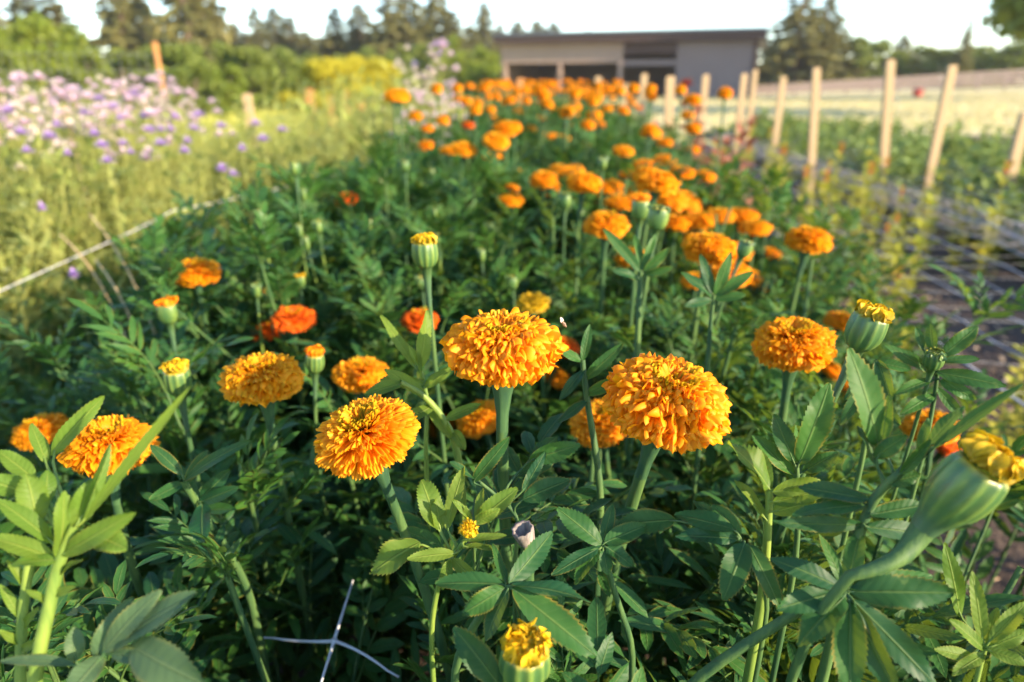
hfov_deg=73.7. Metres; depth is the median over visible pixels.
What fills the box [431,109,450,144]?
tall blossom plant
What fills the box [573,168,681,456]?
marigold
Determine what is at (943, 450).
marigold
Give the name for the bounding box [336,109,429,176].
wispy plant
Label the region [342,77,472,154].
wispy plant
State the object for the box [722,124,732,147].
row crop plant
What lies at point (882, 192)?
seedling
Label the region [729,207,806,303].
marigold
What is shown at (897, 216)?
seedling
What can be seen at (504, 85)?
marigold
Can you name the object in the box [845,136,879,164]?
row crop plant
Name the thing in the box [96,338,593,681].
marigold bush
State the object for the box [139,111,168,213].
lilac flower
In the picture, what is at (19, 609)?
marigold shoot
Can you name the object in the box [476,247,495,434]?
marigold bud
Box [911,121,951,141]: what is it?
row crop plant
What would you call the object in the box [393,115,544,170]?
marigold bush
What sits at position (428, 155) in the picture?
marigold bush
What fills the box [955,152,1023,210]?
row crop plant
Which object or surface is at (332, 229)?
marigold bush
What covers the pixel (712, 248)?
marigold
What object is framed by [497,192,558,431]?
marigold
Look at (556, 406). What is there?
marigold bush
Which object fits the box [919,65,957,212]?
wooden stake
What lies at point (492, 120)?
marigold bush
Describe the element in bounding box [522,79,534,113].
marigold
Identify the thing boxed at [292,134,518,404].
marigold bush
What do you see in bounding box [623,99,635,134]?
marigold
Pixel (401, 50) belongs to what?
leafy tree
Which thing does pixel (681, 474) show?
marigold bush
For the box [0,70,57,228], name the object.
pink flower plant
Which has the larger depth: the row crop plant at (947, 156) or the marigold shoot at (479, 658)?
the row crop plant at (947, 156)
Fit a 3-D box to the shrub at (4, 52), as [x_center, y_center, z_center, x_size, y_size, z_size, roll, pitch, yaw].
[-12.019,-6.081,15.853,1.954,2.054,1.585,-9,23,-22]
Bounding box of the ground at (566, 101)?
[0,81,1023,585]
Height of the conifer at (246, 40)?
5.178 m
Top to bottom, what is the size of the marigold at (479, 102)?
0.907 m
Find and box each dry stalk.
[59,234,168,482]
[89,214,182,425]
[94,259,187,512]
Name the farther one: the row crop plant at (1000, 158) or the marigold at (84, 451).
the row crop plant at (1000, 158)
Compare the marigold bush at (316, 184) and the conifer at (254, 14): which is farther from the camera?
the conifer at (254, 14)
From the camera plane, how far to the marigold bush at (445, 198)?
1.75 m
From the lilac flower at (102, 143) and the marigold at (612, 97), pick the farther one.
the marigold at (612, 97)
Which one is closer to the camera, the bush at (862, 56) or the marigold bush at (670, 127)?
the marigold bush at (670, 127)
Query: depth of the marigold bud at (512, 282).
0.98 m
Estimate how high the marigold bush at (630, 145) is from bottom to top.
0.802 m
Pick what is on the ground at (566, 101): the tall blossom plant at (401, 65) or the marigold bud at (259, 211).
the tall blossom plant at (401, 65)
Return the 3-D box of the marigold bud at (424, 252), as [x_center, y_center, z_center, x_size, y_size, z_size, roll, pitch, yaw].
[-0.053,0.320,0.739,0.218,0.876,0.140,14,25,32]
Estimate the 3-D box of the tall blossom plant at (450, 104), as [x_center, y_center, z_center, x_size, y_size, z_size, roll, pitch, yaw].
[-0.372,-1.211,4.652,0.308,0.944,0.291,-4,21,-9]
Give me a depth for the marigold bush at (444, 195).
1.73 m
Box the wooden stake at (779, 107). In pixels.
[768,77,786,166]
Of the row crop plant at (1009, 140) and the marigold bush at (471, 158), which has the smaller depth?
the marigold bush at (471, 158)
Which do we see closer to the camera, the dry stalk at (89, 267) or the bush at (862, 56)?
the dry stalk at (89, 267)
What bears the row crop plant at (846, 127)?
on the soil row
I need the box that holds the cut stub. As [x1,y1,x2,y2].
[511,520,534,622]
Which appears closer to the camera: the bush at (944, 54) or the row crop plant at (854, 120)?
the row crop plant at (854, 120)
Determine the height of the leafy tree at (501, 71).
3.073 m
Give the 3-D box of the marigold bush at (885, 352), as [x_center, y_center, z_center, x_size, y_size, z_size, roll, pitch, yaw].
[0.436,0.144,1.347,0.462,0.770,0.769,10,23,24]
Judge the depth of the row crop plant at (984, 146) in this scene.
6.62 m
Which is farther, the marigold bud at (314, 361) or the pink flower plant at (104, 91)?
the pink flower plant at (104, 91)
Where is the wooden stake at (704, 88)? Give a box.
[696,75,708,171]
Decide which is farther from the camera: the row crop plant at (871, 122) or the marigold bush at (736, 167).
the row crop plant at (871, 122)
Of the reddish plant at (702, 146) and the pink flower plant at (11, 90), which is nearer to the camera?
the pink flower plant at (11, 90)
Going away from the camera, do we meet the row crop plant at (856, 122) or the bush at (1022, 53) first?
the row crop plant at (856, 122)
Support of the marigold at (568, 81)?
on the soil bed
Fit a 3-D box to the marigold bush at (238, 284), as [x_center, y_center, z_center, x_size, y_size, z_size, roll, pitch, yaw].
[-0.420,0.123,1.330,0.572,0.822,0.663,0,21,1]
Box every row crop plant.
[722,122,743,151]
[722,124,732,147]
[729,115,762,151]
[750,121,789,164]
[752,118,767,133]
[753,107,774,127]
[755,108,770,127]
[755,119,795,165]
[767,136,792,160]
[768,138,795,172]
[769,120,802,141]
[770,109,796,120]
[781,115,793,125]
[782,110,800,126]
[782,124,823,172]
[784,116,804,129]
[788,125,802,137]
[789,133,799,143]
[791,126,837,178]
[791,130,844,188]
[802,121,850,145]
[815,134,851,184]
[818,111,835,124]
[818,116,837,131]
[822,132,846,152]
[826,118,867,140]
[830,116,859,132]
[832,128,866,146]
[833,124,856,153]
[833,140,889,201]
[834,114,873,135]
[836,136,863,166]
[837,112,862,126]
[845,135,867,154]
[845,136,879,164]
[847,154,867,183]
[848,115,867,138]
[851,138,905,161]
[851,150,903,200]
[857,127,879,142]
[859,146,924,215]
[860,120,895,150]
[861,122,891,134]
[865,118,904,139]
[870,118,896,131]
[871,114,904,135]
[872,133,917,186]
[883,158,946,222]
[887,139,945,190]
[888,141,957,206]
[889,133,929,157]
[889,136,924,156]
[893,122,932,147]
[901,129,929,150]
[905,121,931,141]
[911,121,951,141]
[914,137,956,169]
[922,124,968,157]
[924,178,980,235]
[928,131,976,163]
[933,158,997,219]
[936,157,981,207]
[940,150,986,193]
[941,151,973,181]
[942,134,974,153]
[947,173,1021,243]
[949,120,973,147]
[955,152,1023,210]
[957,137,1006,161]
[957,139,1023,193]
[959,123,992,146]
[960,154,988,171]
[963,132,1009,171]
[969,189,1023,254]
[976,126,1010,154]
[978,191,1023,262]
[981,129,1014,166]
[982,164,1023,208]
[983,143,1023,170]
[985,185,1015,233]
[988,159,1023,201]
[992,165,1023,192]
[1008,191,1023,252]
[1018,217,1023,267]
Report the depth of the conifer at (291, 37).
56.39 m
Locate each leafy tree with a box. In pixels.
[2,24,41,85]
[34,29,89,82]
[105,49,138,91]
[135,44,168,85]
[269,45,296,93]
[295,52,322,64]
[333,53,344,63]
[354,45,378,60]
[382,53,422,93]
[385,44,411,86]
[406,42,450,94]
[414,41,436,80]
[428,33,476,102]
[450,49,476,77]
[461,43,503,102]
[491,55,502,80]
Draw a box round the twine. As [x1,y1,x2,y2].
[0,166,363,291]
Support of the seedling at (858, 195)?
on the soil path
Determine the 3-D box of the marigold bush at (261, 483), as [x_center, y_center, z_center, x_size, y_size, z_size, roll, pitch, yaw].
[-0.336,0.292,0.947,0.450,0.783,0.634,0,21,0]
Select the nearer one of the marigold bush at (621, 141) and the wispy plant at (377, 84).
the marigold bush at (621, 141)
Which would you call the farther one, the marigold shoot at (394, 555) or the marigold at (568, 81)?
the marigold at (568, 81)
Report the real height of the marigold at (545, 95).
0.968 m
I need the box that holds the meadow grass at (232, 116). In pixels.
[0,101,515,307]
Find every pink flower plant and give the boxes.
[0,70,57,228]
[0,72,40,204]
[0,78,44,232]
[0,89,84,204]
[0,93,78,239]
[0,102,93,273]
[0,107,78,325]
[0,110,77,295]
[2,85,100,202]
[2,102,128,305]
[13,99,105,258]
[19,79,105,155]
[25,85,101,224]
[50,77,141,204]
[62,99,152,223]
[65,89,138,219]
[67,78,122,178]
[75,85,161,186]
[78,91,152,214]
[94,75,172,148]
[100,108,173,252]
[102,95,155,222]
[109,89,172,203]
[110,70,189,187]
[113,87,184,205]
[124,99,191,220]
[126,84,217,195]
[145,75,206,162]
[152,88,200,188]
[157,107,237,233]
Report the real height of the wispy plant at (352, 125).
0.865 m
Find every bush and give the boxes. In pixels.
[0,196,488,535]
[0,227,411,583]
[0,264,156,406]
[0,300,435,625]
[0,312,112,403]
[0,318,418,681]
[0,357,117,468]
[0,361,129,479]
[0,365,17,434]
[0,395,124,492]
[0,395,282,641]
[0,468,284,677]
[0,477,114,681]
[0,566,275,681]
[2,338,111,420]
[10,462,757,681]
[26,296,412,681]
[54,200,479,590]
[72,547,300,681]
[75,409,201,511]
[82,190,411,464]
[93,241,361,460]
[93,256,210,343]
[94,202,457,403]
[96,223,216,317]
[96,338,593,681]
[112,169,469,509]
[118,153,487,342]
[132,311,209,397]
[137,311,210,336]
[147,192,479,456]
[167,156,400,286]
[177,240,369,350]
[187,156,500,317]
[190,209,559,526]
[239,135,491,228]
[241,148,529,304]
[262,174,339,249]
[266,167,469,276]
[267,273,597,677]
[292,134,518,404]
[303,210,578,473]
[318,145,484,213]
[322,152,437,213]
[323,152,470,206]
[326,160,540,284]
[328,296,812,639]
[332,175,502,234]
[336,153,554,444]
[336,167,540,309]
[347,368,834,681]
[361,120,481,170]
[372,167,501,214]
[375,129,531,196]
[381,188,621,460]
[383,155,593,314]
[388,120,463,161]
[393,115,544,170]
[398,539,736,681]
[403,120,592,217]
[403,234,757,578]
[409,161,467,200]
[412,178,714,460]
[425,110,479,148]
[429,146,622,431]
[432,167,869,471]
[433,106,523,151]
[434,128,491,161]
[436,135,538,189]
[437,522,596,681]
[445,127,584,171]
[447,115,527,142]
[450,105,582,139]
[452,129,550,182]
[456,150,548,263]
[460,434,1023,681]
[468,191,833,360]
[481,112,570,151]
[484,166,683,320]
[487,101,578,128]
[492,104,523,119]
[493,103,616,144]
[500,159,752,370]
[501,122,639,214]
[502,122,632,225]
[509,117,645,165]
[513,152,547,170]
[514,287,942,667]
[515,98,581,129]
[518,129,554,162]
[519,143,630,174]
[519,165,550,280]
[527,113,616,153]
[532,98,565,115]
[532,150,772,310]
[538,252,845,509]
[550,108,625,131]
[553,106,683,165]
[559,102,635,128]
[562,95,634,121]
[562,149,873,309]
[565,160,696,220]
[566,259,1023,488]
[569,203,817,352]
[579,619,698,681]
[580,130,683,168]
[582,140,696,171]
[582,284,1023,681]
[586,140,726,222]
[592,135,705,188]
[595,124,688,158]
[601,102,645,128]
[611,311,1011,668]
[615,120,679,147]
[618,118,675,149]
[618,520,1023,681]
[627,180,780,236]
[627,370,1023,681]
[628,129,689,154]
[628,188,797,287]
[635,128,683,156]
[638,138,712,182]
[646,214,911,446]
[661,161,835,358]
[677,150,749,205]
[681,146,766,212]
[687,260,937,453]
[701,224,946,488]
[714,280,1023,572]
[725,198,866,316]
[738,213,895,323]
[813,437,1023,668]
[822,438,1023,631]
[836,35,891,78]
[862,36,919,86]
[881,42,944,85]
[910,47,983,84]
[929,43,1007,84]
[963,43,1023,86]
[1004,47,1023,84]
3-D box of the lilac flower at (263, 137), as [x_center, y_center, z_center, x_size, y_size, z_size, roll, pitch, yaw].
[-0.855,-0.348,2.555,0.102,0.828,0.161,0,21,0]
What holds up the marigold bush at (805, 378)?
on the soil bed
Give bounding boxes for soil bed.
[202,309,929,681]
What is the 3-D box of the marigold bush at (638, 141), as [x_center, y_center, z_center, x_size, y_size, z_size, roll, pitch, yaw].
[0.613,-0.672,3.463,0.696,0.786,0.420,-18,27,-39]
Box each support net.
[673,136,1023,406]
[713,129,1023,223]
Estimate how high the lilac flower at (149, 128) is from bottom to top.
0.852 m
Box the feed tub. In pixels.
[912,88,923,96]
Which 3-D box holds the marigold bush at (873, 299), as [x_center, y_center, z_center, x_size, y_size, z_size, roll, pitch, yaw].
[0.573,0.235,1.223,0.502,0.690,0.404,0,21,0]
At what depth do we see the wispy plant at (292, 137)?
4.94 m
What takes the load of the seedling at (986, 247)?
on the soil path
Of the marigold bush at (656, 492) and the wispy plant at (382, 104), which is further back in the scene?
the wispy plant at (382, 104)
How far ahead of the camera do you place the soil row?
11.84 m
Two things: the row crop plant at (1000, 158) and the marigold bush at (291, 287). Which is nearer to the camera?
the marigold bush at (291, 287)
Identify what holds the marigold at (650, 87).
on the soil bed
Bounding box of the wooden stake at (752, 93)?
[743,70,757,156]
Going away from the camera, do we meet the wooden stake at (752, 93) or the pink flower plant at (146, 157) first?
the pink flower plant at (146, 157)
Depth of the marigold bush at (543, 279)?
1.15 m
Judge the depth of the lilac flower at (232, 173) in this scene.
1.91 m
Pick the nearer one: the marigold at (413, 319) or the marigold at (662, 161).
the marigold at (413, 319)
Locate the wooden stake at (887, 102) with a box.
[878,60,895,177]
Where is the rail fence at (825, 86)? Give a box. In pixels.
[755,69,1023,95]
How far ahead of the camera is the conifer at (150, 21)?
54.17 m
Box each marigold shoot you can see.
[0,386,190,681]
[0,560,39,681]
[0,589,204,681]
[149,440,271,681]
[364,369,480,673]
[369,467,517,681]
[380,310,451,677]
[435,530,596,681]
[449,437,580,623]
[452,626,503,681]
[551,504,645,681]
[558,324,622,600]
[603,228,672,577]
[616,501,782,681]
[670,252,752,663]
[687,533,956,681]
[727,440,820,681]
[751,383,838,681]
[777,348,1022,681]
[832,358,910,579]
[885,324,1006,543]
[934,542,1023,681]
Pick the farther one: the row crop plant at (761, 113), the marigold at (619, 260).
the row crop plant at (761, 113)
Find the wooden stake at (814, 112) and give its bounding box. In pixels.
[805,68,820,203]
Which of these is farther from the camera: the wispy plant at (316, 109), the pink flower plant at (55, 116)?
the wispy plant at (316, 109)
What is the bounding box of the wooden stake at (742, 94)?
[730,74,747,174]
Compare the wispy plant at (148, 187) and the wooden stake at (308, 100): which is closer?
the wispy plant at (148, 187)
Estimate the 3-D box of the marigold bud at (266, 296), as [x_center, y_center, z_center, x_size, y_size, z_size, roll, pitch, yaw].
[-0.329,0.249,1.156,0.173,0.710,0.249,17,27,38]
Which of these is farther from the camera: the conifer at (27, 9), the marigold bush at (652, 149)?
the conifer at (27, 9)
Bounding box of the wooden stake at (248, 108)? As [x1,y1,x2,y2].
[242,94,257,151]
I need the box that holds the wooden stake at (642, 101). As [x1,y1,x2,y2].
[638,74,647,124]
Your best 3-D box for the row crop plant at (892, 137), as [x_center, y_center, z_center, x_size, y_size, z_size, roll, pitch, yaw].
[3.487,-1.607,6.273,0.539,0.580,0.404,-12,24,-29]
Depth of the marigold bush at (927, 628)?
0.50 m
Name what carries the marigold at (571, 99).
on the soil bed
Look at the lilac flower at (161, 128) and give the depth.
2.42 m
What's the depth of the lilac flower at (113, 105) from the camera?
2.95 m
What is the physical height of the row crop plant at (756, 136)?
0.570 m
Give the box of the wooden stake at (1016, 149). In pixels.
[998,112,1023,194]
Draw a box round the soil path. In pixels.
[672,142,1023,631]
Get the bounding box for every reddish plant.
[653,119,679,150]
[674,78,706,159]
[689,105,713,185]
[698,138,742,203]
[712,115,764,197]
[730,122,767,287]
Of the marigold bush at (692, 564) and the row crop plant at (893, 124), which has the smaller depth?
the marigold bush at (692, 564)
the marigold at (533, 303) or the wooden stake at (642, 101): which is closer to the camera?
the marigold at (533, 303)
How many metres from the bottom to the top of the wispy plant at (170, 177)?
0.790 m
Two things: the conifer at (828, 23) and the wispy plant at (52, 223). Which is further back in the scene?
the conifer at (828, 23)
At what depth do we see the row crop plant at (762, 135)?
8.33 m
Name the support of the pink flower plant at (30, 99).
on the ground at (566, 101)
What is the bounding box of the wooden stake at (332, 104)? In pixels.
[328,96,336,130]
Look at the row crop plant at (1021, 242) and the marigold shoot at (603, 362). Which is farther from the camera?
the row crop plant at (1021, 242)
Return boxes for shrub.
[0,14,68,106]
[0,38,46,113]
[15,10,108,108]
[56,42,124,110]
[86,47,157,108]
[140,42,212,109]
[165,60,230,117]
[177,39,253,93]
[205,61,257,113]
[217,45,285,107]
[249,47,307,102]
[271,55,384,112]
[324,53,405,107]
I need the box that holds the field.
[562,84,1023,136]
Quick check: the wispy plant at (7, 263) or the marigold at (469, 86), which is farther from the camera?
the marigold at (469, 86)
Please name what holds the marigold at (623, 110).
on the soil bed
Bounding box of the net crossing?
[264,580,398,681]
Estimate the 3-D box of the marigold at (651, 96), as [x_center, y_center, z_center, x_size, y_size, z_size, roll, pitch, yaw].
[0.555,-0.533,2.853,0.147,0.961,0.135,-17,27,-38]
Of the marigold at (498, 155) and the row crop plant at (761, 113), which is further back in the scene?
the row crop plant at (761, 113)
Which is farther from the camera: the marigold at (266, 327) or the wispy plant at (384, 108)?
the wispy plant at (384, 108)
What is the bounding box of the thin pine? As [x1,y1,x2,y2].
[940,15,975,88]
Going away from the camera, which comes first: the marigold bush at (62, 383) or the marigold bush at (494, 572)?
the marigold bush at (494, 572)
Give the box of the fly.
[560,317,566,326]
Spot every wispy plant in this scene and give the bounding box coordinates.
[0,89,174,290]
[0,94,110,218]
[0,100,168,245]
[0,107,159,332]
[0,112,69,312]
[0,122,163,249]
[0,124,230,347]
[0,126,114,277]
[0,127,201,329]
[0,130,94,363]
[0,134,104,390]
[0,135,22,234]
[0,140,137,358]
[0,154,84,306]
[0,165,33,283]
[0,172,20,251]
[0,197,62,392]
[0,242,148,468]
[0,311,13,355]
[22,134,218,271]
[35,124,202,232]
[41,122,184,221]
[45,127,233,280]
[58,104,201,210]
[59,183,235,355]
[78,105,198,219]
[110,105,273,241]
[112,134,242,225]
[131,103,247,198]
[134,129,228,199]
[146,107,236,199]
[159,109,320,229]
[160,97,300,233]
[190,129,272,202]
[192,112,284,188]
[193,120,282,214]
[199,134,299,204]
[227,121,330,212]
[229,118,342,183]
[230,66,432,205]
[230,88,332,169]
[230,118,336,206]
[234,101,376,203]
[241,58,416,191]
[245,64,419,209]
[249,117,342,183]
[271,72,429,201]
[282,79,386,160]
[286,81,404,168]
[293,71,409,156]
[298,100,415,211]
[307,102,410,159]
[311,103,391,161]
[323,105,409,155]
[327,95,430,160]
[329,69,463,161]
[334,75,457,147]
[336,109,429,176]
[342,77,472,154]
[347,67,464,155]
[359,78,492,147]
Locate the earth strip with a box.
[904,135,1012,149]
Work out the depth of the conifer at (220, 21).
43.41 m
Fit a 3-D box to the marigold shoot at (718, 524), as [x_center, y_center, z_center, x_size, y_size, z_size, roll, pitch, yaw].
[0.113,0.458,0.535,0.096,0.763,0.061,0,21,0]
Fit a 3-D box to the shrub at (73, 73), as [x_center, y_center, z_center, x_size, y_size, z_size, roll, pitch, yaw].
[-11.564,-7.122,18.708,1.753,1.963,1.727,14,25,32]
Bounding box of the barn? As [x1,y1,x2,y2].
[492,27,767,98]
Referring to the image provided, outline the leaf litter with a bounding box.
[768,199,1023,616]
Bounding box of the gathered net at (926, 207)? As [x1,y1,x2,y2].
[710,132,1023,251]
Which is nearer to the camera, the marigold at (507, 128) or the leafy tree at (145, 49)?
the marigold at (507, 128)
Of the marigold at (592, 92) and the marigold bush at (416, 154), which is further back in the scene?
the marigold at (592, 92)
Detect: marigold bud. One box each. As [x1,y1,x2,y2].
[154,295,278,671]
[159,358,336,677]
[220,288,326,451]
[246,161,345,306]
[250,282,292,643]
[253,209,276,303]
[255,344,428,671]
[294,223,312,309]
[294,273,341,600]
[299,187,313,265]
[301,236,333,350]
[311,219,331,312]
[363,217,377,281]
[378,179,384,214]
[386,413,562,681]
[392,159,413,269]
[410,232,492,672]
[414,275,439,446]
[428,168,435,203]
[431,207,437,269]
[433,231,454,421]
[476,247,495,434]
[483,221,493,274]
[499,617,553,681]
[505,274,525,454]
[512,214,517,297]
[558,192,606,364]
[577,209,584,277]
[585,156,608,460]
[598,192,651,447]
[600,202,723,480]
[645,299,894,681]
[669,238,756,664]
[732,347,951,680]
[786,428,1023,681]
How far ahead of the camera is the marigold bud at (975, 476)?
0.32 m
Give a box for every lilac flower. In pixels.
[1,104,48,279]
[10,126,70,331]
[11,145,90,343]
[37,200,90,391]
[41,130,99,304]
[51,119,100,303]
[62,147,97,289]
[67,107,125,287]
[68,267,103,395]
[87,128,131,291]
[89,93,133,225]
[90,155,143,322]
[94,139,140,311]
[108,101,141,244]
[108,113,141,231]
[112,138,150,280]
[119,89,155,203]
[124,147,164,326]
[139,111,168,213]
[144,124,177,218]
[144,138,177,218]
[154,124,174,217]
[165,125,183,195]
[168,111,188,199]
[175,144,199,239]
[178,123,207,217]
[180,135,202,235]
[191,110,227,235]
[206,121,232,200]
[215,162,242,211]
[228,168,239,206]
[237,144,255,217]
[247,118,263,201]
[256,134,287,189]
[270,125,289,188]
[435,51,444,111]
[443,42,449,128]
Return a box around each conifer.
[0,0,50,38]
[0,13,13,67]
[31,0,97,55]
[83,0,151,79]
[108,0,168,61]
[144,0,233,90]
[190,0,248,83]
[229,21,242,48]
[233,31,261,48]
[243,5,267,51]
[257,6,296,56]
[266,16,317,60]
[299,31,325,58]
[311,7,360,59]
[341,3,378,53]
[360,0,414,59]
[375,0,448,79]
[412,0,462,68]
[435,11,478,71]
[461,25,496,62]
[469,1,496,46]
[481,42,502,75]
[487,24,505,46]
[494,44,500,55]
[509,21,525,32]
[527,20,546,31]
[545,21,562,31]
[756,0,852,88]
[763,0,871,87]
[886,33,919,71]
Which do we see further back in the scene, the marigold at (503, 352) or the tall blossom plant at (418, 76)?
the tall blossom plant at (418, 76)
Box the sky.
[0,0,1023,80]
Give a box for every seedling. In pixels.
[711,135,718,168]
[718,147,727,195]
[733,128,747,179]
[738,145,756,206]
[739,125,756,173]
[750,120,757,167]
[758,127,773,178]
[764,145,781,195]
[764,149,776,188]
[767,132,791,187]
[768,144,787,223]
[768,165,796,247]
[772,125,794,187]
[777,166,817,263]
[778,145,790,187]
[794,165,813,218]
[798,164,818,223]
[799,169,842,279]
[810,158,842,230]
[817,159,833,208]
[819,142,849,228]
[831,174,858,253]
[837,243,876,356]
[839,161,881,273]
[842,150,877,251]
[844,163,870,235]
[854,238,880,306]
[855,139,880,213]
[859,159,884,230]
[863,157,893,237]
[870,223,892,296]
[878,214,902,285]
[880,186,908,254]
[881,259,910,359]
[886,192,941,343]
[889,196,919,268]
[910,159,950,258]
[915,180,942,246]
[941,183,982,273]
[960,160,1016,279]
[968,374,1022,437]
[996,330,1023,449]
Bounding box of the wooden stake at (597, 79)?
[595,77,601,107]
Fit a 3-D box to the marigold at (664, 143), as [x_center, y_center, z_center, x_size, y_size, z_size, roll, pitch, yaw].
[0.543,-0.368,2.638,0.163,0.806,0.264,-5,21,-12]
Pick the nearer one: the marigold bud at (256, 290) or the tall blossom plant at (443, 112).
the marigold bud at (256, 290)
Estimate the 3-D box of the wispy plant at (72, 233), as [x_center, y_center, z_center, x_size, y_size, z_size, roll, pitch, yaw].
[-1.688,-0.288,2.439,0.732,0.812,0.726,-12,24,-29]
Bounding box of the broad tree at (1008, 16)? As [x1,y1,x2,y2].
[980,0,1023,44]
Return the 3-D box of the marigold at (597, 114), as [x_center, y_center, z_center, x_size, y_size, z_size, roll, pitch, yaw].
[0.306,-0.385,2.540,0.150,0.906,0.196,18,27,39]
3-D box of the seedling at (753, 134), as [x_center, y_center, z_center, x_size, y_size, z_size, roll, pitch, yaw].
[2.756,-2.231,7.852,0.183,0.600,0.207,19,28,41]
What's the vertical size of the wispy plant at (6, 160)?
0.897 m
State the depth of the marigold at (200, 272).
1.00 m
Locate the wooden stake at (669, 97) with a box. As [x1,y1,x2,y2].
[663,76,674,135]
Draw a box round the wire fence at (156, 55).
[0,42,172,169]
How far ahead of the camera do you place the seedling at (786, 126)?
6.48 m
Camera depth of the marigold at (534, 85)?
3.71 m
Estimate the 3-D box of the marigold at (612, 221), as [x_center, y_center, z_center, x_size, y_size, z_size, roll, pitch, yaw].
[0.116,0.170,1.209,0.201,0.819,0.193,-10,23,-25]
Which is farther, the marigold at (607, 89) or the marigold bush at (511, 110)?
the marigold bush at (511, 110)
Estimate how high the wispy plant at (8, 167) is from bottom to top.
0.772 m
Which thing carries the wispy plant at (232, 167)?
on the ground at (566, 101)
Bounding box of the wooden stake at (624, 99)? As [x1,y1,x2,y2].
[623,84,628,106]
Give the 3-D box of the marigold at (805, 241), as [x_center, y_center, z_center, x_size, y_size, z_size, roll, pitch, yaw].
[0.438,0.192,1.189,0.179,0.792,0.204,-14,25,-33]
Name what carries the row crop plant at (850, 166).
on the soil row
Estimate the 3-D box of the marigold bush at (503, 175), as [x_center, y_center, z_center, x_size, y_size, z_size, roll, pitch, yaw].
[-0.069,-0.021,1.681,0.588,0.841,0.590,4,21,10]
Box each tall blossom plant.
[380,78,417,152]
[385,58,431,124]
[389,110,434,153]
[399,44,440,123]
[402,89,440,145]
[403,74,441,124]
[409,101,442,145]
[410,39,459,113]
[416,78,456,141]
[422,93,452,155]
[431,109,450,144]
[438,93,472,143]
[438,100,476,142]
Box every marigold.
[5,413,280,675]
[7,412,189,607]
[170,256,269,616]
[201,351,390,681]
[237,305,339,640]
[251,320,328,552]
[281,356,438,657]
[314,394,567,681]
[335,192,357,212]
[364,88,417,174]
[370,88,426,167]
[400,308,461,657]
[408,110,437,172]
[416,140,433,167]
[419,124,433,171]
[422,145,471,179]
[428,414,490,478]
[430,83,456,169]
[436,115,452,176]
[439,307,665,661]
[440,351,766,681]
[445,83,466,163]
[447,399,562,639]
[449,94,462,134]
[449,96,471,134]
[451,292,594,560]
[452,140,477,201]
[456,104,481,190]
[461,121,474,171]
[462,99,482,124]
[464,82,473,133]
[468,131,509,209]
[474,84,501,127]
[482,152,502,161]
[483,80,495,126]
[483,92,492,131]
[484,105,495,150]
[489,365,569,581]
[490,80,500,114]
[491,184,548,423]
[491,334,579,477]
[492,86,501,115]
[492,120,520,177]
[493,94,500,122]
[495,81,503,112]
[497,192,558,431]
[498,82,507,114]
[501,79,508,109]
[501,87,520,120]
[503,95,528,140]
[503,120,532,190]
[513,108,522,114]
[518,83,538,129]
[518,125,535,148]
[520,86,541,146]
[521,84,561,168]
[521,88,534,136]
[521,97,537,126]
[521,132,556,159]
[521,170,557,275]
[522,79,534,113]
[524,90,561,164]
[528,99,562,165]
[535,81,556,127]
[537,105,590,182]
[537,210,658,481]
[540,99,557,169]
[540,183,560,240]
[543,107,589,163]
[546,163,571,200]
[552,105,570,158]
[554,397,637,649]
[555,80,563,105]
[557,79,571,105]
[559,168,582,259]
[561,85,572,104]
[563,179,628,308]
[565,171,627,461]
[567,164,584,171]
[568,88,587,159]
[569,97,583,119]
[569,102,581,138]
[569,109,602,171]
[569,119,595,327]
[570,87,583,120]
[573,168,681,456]
[578,95,608,170]
[583,83,602,132]
[583,95,588,108]
[587,194,640,290]
[588,247,644,453]
[589,89,596,110]
[595,85,612,154]
[595,122,604,135]
[596,93,601,119]
[600,104,612,134]
[608,95,617,118]
[609,179,623,195]
[610,86,635,142]
[612,81,617,111]
[612,144,634,181]
[615,79,624,109]
[617,106,629,138]
[618,170,629,217]
[619,98,645,135]
[621,93,633,131]
[623,83,639,160]
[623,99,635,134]
[624,123,658,216]
[625,211,687,301]
[626,185,642,195]
[626,192,670,303]
[629,89,648,143]
[630,165,675,271]
[631,84,665,157]
[632,159,653,169]
[633,91,657,148]
[633,105,641,124]
[639,129,661,157]
[643,190,688,347]
[644,214,699,328]
[645,190,701,340]
[645,271,737,352]
[647,255,692,465]
[648,211,714,315]
[653,93,721,177]
[653,153,676,161]
[654,159,678,169]
[654,230,757,663]
[656,137,673,153]
[661,228,708,350]
[663,84,686,164]
[665,258,752,494]
[667,207,736,314]
[669,164,695,190]
[672,242,753,310]
[679,110,695,169]
[684,145,712,194]
[685,122,713,169]
[695,169,715,191]
[698,198,737,291]
[702,86,732,193]
[716,316,869,681]
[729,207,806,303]
[738,218,778,301]
[740,268,762,299]
[759,246,781,296]
[765,225,833,316]
[818,361,858,426]
[821,408,959,562]
[823,311,849,395]
[833,381,874,468]
[855,442,961,567]
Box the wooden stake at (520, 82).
[517,78,523,104]
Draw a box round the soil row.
[704,130,1023,256]
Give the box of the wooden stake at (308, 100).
[305,89,315,135]
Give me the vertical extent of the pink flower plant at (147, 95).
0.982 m
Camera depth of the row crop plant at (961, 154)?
5.93 m
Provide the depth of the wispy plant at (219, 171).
4.49 m
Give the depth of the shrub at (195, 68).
16.75 m
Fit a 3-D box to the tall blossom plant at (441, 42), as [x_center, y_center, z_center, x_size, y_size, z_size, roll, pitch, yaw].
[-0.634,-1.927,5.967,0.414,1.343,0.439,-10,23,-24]
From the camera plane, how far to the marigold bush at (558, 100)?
5.86 m
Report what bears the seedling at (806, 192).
on the soil path

